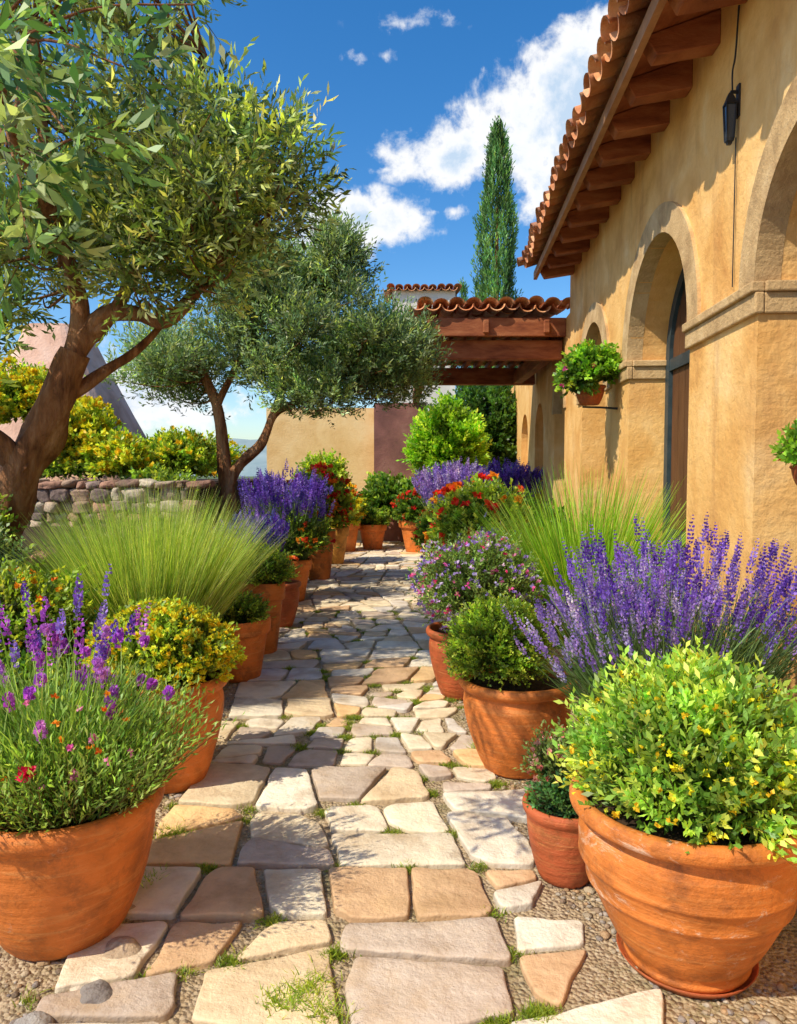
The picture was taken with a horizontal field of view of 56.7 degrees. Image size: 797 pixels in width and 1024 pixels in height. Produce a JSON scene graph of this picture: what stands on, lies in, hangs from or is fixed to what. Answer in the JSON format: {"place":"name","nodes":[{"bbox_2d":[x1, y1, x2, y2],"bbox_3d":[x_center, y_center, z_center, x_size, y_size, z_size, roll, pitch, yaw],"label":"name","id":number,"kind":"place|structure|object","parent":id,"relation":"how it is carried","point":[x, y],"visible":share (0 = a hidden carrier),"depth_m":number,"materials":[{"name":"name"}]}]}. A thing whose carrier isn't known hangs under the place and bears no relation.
{"place":"outdoors","nodes":[
{"label":"outdoors","id":0,"kind":"place"},
{"bbox_2d":[0,0,239,337],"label":"olive branch","id":1,"kind":"object","parent":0,"point":[33,86],"visible":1,"depth_m":2.06,"materials":[{"name":"green plant"}]},
{"bbox_2d":[1,470,293,626],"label":"ornamental grass","id":2,"kind":"object","parent":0,"point":[171,559],"depth_m":4.46,"materials":[{"name":"green plant"}]},
{"bbox_2d":[0,0,608,439],"label":"sky","id":3,"kind":"structure","parent":0,"point":[419,86],"materials":[{"name":"blue"}]},
{"bbox_2d":[181,438,502,475],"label":"hills","id":4,"kind":"structure","parent":0,"point":[259,461],"depth_m":269.48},
{"bbox_2d":[35,540,663,1023],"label":"flagstone path","id":5,"kind":"structure","parent":0,"point":[427,966],"depth_m":2.79,"materials":[{"name":"beige stone"}]},
{"bbox_2d":[237,542,302,654],"bbox_3d":[-1.121,0.705,6.100,0.586,0.933,0.633,3,4,44],"label":"potted thyme","id":6,"kind":"object","parent":5,"relation":"on","point":[273,576],"visible":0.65,"depth_m":5.99,"materials":[{"name":"plant"}]},
{"bbox_2d":[12,610,562,1023],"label":"grass","id":7,"kind":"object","parent":5,"relation":"on","point":[538,1011],"visible":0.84,"depth_m":2.30,"materials":[{"name":"green plant"}]},
{"bbox_2d":[282,461,357,579],"bbox_3d":[-1.102,0.116,10.225,1.092,1.663,0.998,0,3,0],"label":"potted red geranium","id":8,"kind":"object","parent":5,"relation":"on","point":[342,513],"visible":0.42,"depth_m":10.08,"materials":[{"name":"ceramic"}]},
{"bbox_2d":[328,487,363,563],"bbox_3d":[-1.039,0.171,11.941,0.935,1.368,0.949,-3,4,-42],"label":"potted yellow lantana","id":9,"kind":"object","parent":5,"relation":"on","point":[338,554],"visible":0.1,"depth_m":11.81,"materials":[{"name":"ceramic"}]},
{"bbox_2d":[340,482,368,551],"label":"potted citrus shrub","id":10,"kind":"object","parent":5,"relation":"on","point":[351,540],"visible":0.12,"depth_m":13.69,"materials":[{"name":"orange ceramic"}]},
{"bbox_2d":[358,507,391,549],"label":"potted boxwood","id":11,"kind":"object","parent":5,"relation":"on","point":[375,523],"visible":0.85,"depth_m":14.05,"materials":[{"name":"ceramic"}]},
{"bbox_2d":[390,486,426,552],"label":"geranium","id":12,"kind":"object","parent":5,"relation":"on","point":[399,511],"visible":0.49,"depth_m":13.49,"materials":[{"name":"green plant"}]},
{"bbox_2d":[0,476,796,1023],"bbox_3d":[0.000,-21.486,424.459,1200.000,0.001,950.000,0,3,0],"label":"ground","id":13,"kind":"structure","parent":0,"point":[602,964],"depth_m":2.30,"materials":[{"name":"beige gravel"}]},
{"bbox_2d":[2,551,61,648],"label":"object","id":14,"kind":"structure","parent":13,"relation":"on","point":[35,559],"depth_m":4.66,"materials":[{"name":"green plant"}]},
{"bbox_2d":[0,491,36,582],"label":"rockery shrub","id":15,"kind":"object","parent":14,"relation":"on","point":[3,524],"visible":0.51,"depth_m":4.55,"materials":[{"name":"green plant"}]},
{"bbox_2d":[0,323,145,480],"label":"plaster tower","id":16,"kind":"structure","parent":13,"relation":"on","point":[47,346],"depth_m":11.83,"materials":[{"name":"beige paint"}]},
{"bbox_2d":[29,522,190,612],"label":"stone retaining wall","id":17,"kind":"structure","parent":13,"relation":"on","point":[36,548],"depth_m":4.81,"materials":[{"name":"grey stone"}]},
{"bbox_2d":[27,478,215,528],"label":"stone retaining wall","id":18,"kind":"structure","parent":13,"relation":"on","point":[49,491],"depth_m":7.47,"materials":[{"name":"grey stone"}]},
{"bbox_2d":[0,564,244,960],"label":"potted wildflowers","id":19,"kind":"object","parent":13,"relation":"on","point":[82,786],"visible":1,"depth_m":2.24,"materials":[{"name":"plant"}]},
{"bbox_2d":[0,486,270,707],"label":"flower border","id":20,"kind":"object","parent":13,"relation":"on","point":[15,609],"visible":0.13,"depth_m":3.94,"materials":[{"name":"green plant"}]},
{"bbox_2d":[17,479,281,551],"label":"raised bed soil","id":21,"kind":"structure","parent":13,"relation":"on","point":[209,493],"depth_m":9.46,"materials":[{"name":"brown soil"}]},
{"bbox_2d":[0,355,249,519],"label":"yellow flowering hedge","id":22,"kind":"object","parent":21,"relation":"on","point":[97,445],"visible":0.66,"depth_m":8.39,"materials":[{"name":"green plant"}]},
{"bbox_2d":[0,0,355,551],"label":"olive tree","id":23,"kind":"object","parent":21,"relation":"on","point":[210,204],"visible":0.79,"depth_m":4.64,"materials":[{"name":"green plant"}]},
{"bbox_2d":[70,591,246,793],"bbox_3d":[-1.125,0.849,3.559,0.774,0.921,0.765,0,3,0],"label":"potted yellow lantana","id":24,"kind":"object","parent":13,"relation":"on","point":[189,640],"visible":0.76,"depth_m":3.40,"materials":[{"name":"plant"}]},
{"bbox_2d":[220,588,275,682],"bbox_3d":[-1.155,0.877,5.344,0.521,0.672,0.509,0,3,0],"label":"potted thyme","id":25,"kind":"object","parent":13,"relation":"on","point":[251,617],"visible":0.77,"depth_m":5.23,"materials":[{"name":"ceramic"}]},
{"bbox_2d":[208,507,300,627],"bbox_3d":[-1.403,0.533,7.099,0.790,1.169,0.774,2,4,34],"label":"potted lavender","id":26,"kind":"object","parent":13,"relation":"on","point":[290,602],"visible":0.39,"depth_m":7.03,"materials":[{"name":"plant"}]},
{"bbox_2d":[14,716,497,1023],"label":"edging rocks","id":27,"kind":"object","parent":13,"relation":"on","point":[98,991],"visible":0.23,"depth_m":2.10,"materials":[{"name":"beige stone"}]},
{"bbox_2d":[84,202,456,536],"bbox_3d":[-1.506,-1.369,9.006,4.409,4.768,2.717,0,3,0],"label":"silver olive tree","id":28,"kind":"object","parent":13,"relation":"on","point":[376,351],"visible":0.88,"depth_m":8.48,"materials":[{"name":"green plant"}]},
{"bbox_2d":[237,458,339,601],"bbox_3d":[-1.261,0.208,8.532,1.186,1.663,1.125,0,3,0],"label":"potted lavender","id":29,"kind":"object","parent":13,"relation":"on","point":[303,516],"visible":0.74,"depth_m":8.30,"materials":[{"name":"plant"}]},
{"bbox_2d":[266,408,373,539],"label":"garden wall","id":30,"kind":"structure","parent":13,"relation":"on","point":[349,438],"depth_m":15.94,"materials":[{"name":"paint"}]},
{"bbox_2d":[374,403,426,541],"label":"red plaster wall","id":31,"kind":"structure","parent":13,"relation":"on","point":[391,426],"depth_m":15.64,"materials":[{"name":"paint"}]},
{"bbox_2d":[410,506,444,583],"bbox_3d":[0.597,0.429,9.649,0.892,1.100,0.863,0,3,0],"label":"potted red geranium","id":32,"kind":"object","parent":13,"relation":"on","point":[421,527],"visible":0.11,"depth_m":9.52,"materials":[{"name":"plant"}]},
{"bbox_2d":[289,366,570,544],"bbox_3d":[1.894,-1.262,12.971,5.443,3.577,8.625,-2,4,-29],"label":"shrub bed","id":33,"kind":"object","parent":13,"relation":"on","point":[482,426],"visible":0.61,"depth_m":14.77,"materials":[{"name":"green plant"}]},
{"bbox_2d":[455,276,470,398],"bbox_3d":[2.374,-4.221,26.803,1.008,8.531,1.060,1,3,19],"label":"cypress tree","id":34,"kind":"object","parent":13,"relation":"on","point":[464,291],"visible":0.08,"depth_m":26.53,"materials":[{"name":"green plant"}]},
{"bbox_2d":[411,456,542,516],"bbox_3d":[1.253,-0.217,11.770,2.201,1.366,1.521,-2,4,-28],"label":"lavender bed","id":35,"kind":"object","parent":13,"relation":"on","point":[458,472],"visible":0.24,"depth_m":11.40,"materials":[{"name":"purple plant"}]},
{"bbox_2d":[405,522,549,699],"bbox_3d":[0.527,0.653,4.957,0.940,1.162,0.970,-3,4,-41],"label":"potted verbena","id":36,"kind":"object","parent":13,"relation":"on","point":[467,570],"visible":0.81,"depth_m":4.78,"materials":[{"name":"plant"}]},
{"bbox_2d":[423,471,542,578],"bbox_3d":[0.862,0.173,7.082,1.229,1.146,2.317,0,3,0],"label":"red geranium","id":37,"kind":"object","parent":13,"relation":"on","point":[475,493],"visible":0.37,"depth_m":7.37,"materials":[{"name":"green plant"}]},
{"bbox_2d":[470,115,522,469],"bbox_3d":[2.627,-5.001,19.713,1.951,10.855,1.985,0,3,0],"label":"cypress tree","id":38,"kind":"object","parent":13,"relation":"on","point":[498,168],"visible":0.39,"depth_m":19.31,"materials":[{"name":"green plant"}]},
{"bbox_2d":[438,589,577,778],"bbox_3d":[0.547,0.851,3.713,0.702,0.900,0.641,0,3,0],"label":"potted boxwood","id":39,"kind":"object","parent":13,"relation":"on","point":[509,699],"visible":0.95,"depth_m":3.54,"materials":[{"name":"plant"}]},
{"bbox_2d":[513,716,588,888],"bbox_3d":[0.601,1.073,2.727,0.331,0.562,0.396,-3,4,-43],"label":"potted sedum","id":40,"kind":"object","parent":13,"relation":"on","point":[552,818],"visible":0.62,"depth_m":2.65,"materials":[{"name":"ceramic"}]},
{"bbox_2d":[441,457,686,651],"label":"ornamental grass","id":41,"kind":"object","parent":13,"relation":"on","point":[551,551],"depth_m":5.08,"materials":[{"name":"green plant"}]},
{"bbox_2d":[500,512,796,711],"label":"potted lavender","id":42,"kind":"object","parent":13,"relation":"on","point":[639,623],"visible":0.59,"depth_m":2.96,"materials":[{"name":"plant"}]},
{"bbox_2d":[511,0,796,705],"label":"walls","id":43,"kind":"structure","parent":13,"relation":"on","point":[742,392],"depth_m":4.18,"materials":[{"name":"paint"}]},
{"bbox_2d":[409,295,569,402],"bbox_3d":[1.155,-2.611,12.337,2.210,1.019,6.580,0,3,0],"label":"tiled pergola","id":44,"kind":"object","parent":43,"relation":"attached to","point":[525,335],"visible":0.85,"depth_m":9.35,"materials":[{"name":"wood"}]},
{"bbox_2d":[517,0,650,267],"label":"roof tiles","id":45,"kind":"object","parent":43,"relation":"attached to","point":[621,22],"visible":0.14,"depth_m":5.00,"materials":[{"name":"ceramic"}]},
{"bbox_2d":[552,338,622,409],"bbox_3d":[1.659,-1.192,6.343,0.712,0.615,0.658,0,3,0],"label":"hanging wall planter","id":46,"kind":"object","parent":43,"relation":"attached to","point":[585,369],"visible":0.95,"depth_m":6.20,"materials":[{"name":"ceramic"}]},
{"bbox_2d":[534,0,747,279],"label":"rafters","id":47,"kind":"object","parent":43,"relation":"attached to","point":[685,33],"visible":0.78,"depth_m":4.92,"materials":[{"name":"brown wood"}]},
{"bbox_2d":[534,0,666,279],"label":"fascia","id":48,"kind":"structure","parent":47,"relation":"attached to","point":[649,21],"depth_m":4.77,"materials":[{"name":"brown wood"}]},
{"bbox_2d":[552,75,796,414],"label":"arch trim","id":49,"kind":"structure","parent":43,"relation":"attached to","point":[749,298],"depth_m":3.73,"materials":[{"name":"stone"}]},
{"bbox_2d":[662,268,689,624],"bbox_3d":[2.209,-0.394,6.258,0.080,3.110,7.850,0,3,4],"label":"door frame","id":50,"kind":"structure","parent":43,"relation":"attached to","point":[677,362],"depth_m":5.87,"materials":[{"name":"brown wood"}]},
{"bbox_2d":[668,288,689,616],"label":"door planks","id":51,"kind":"object","parent":43,"relation":"attached to","point":[680,414],"depth_m":5.66,"materials":[{"name":"brown wood"}]},
{"bbox_2d":[722,83,740,145],"bbox_3d":[1.693,-2.018,3.750,0.073,0.295,0.056,0,3,4],"label":"wall lantern","id":52,"kind":"object","parent":43,"relation":"attached to","point":[731,107],"depth_m":3.73,"materials":[{"name":"metal"}]},
{"bbox_2d":[731,5,739,286],"bbox_3d":[1.701,-1.856,3.759,0.038,1.400,0.022,-1,3,-14],"label":"lantern cable","id":53,"kind":"object","parent":43,"relation":"attached to","point":[738,13],"visible":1,"depth_m":3.75,"materials":[{"name":"metal"}]},
{"bbox_2d":[769,419,796,484],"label":"wall fern planter","id":54,"kind":"object","parent":43,"relation":"attached to","point":[788,449],"visible":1,"depth_m":3.01,"materials":[{"name":"green plant"}]},
{"bbox_2d":[548,635,796,999],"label":"potted euonymus","id":55,"kind":"object","parent":13,"relation":"on","point":[683,791],"visible":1,"depth_m":2.04,"materials":[{"name":"ceramic"}]},
{"bbox_2d":[383,283,461,474],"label":"whitewashed house","id":56,"kind":"structure","parent":0,"point":[433,293],"depth_m":24.66,"materials":[{"name":"paint"}]}
]}

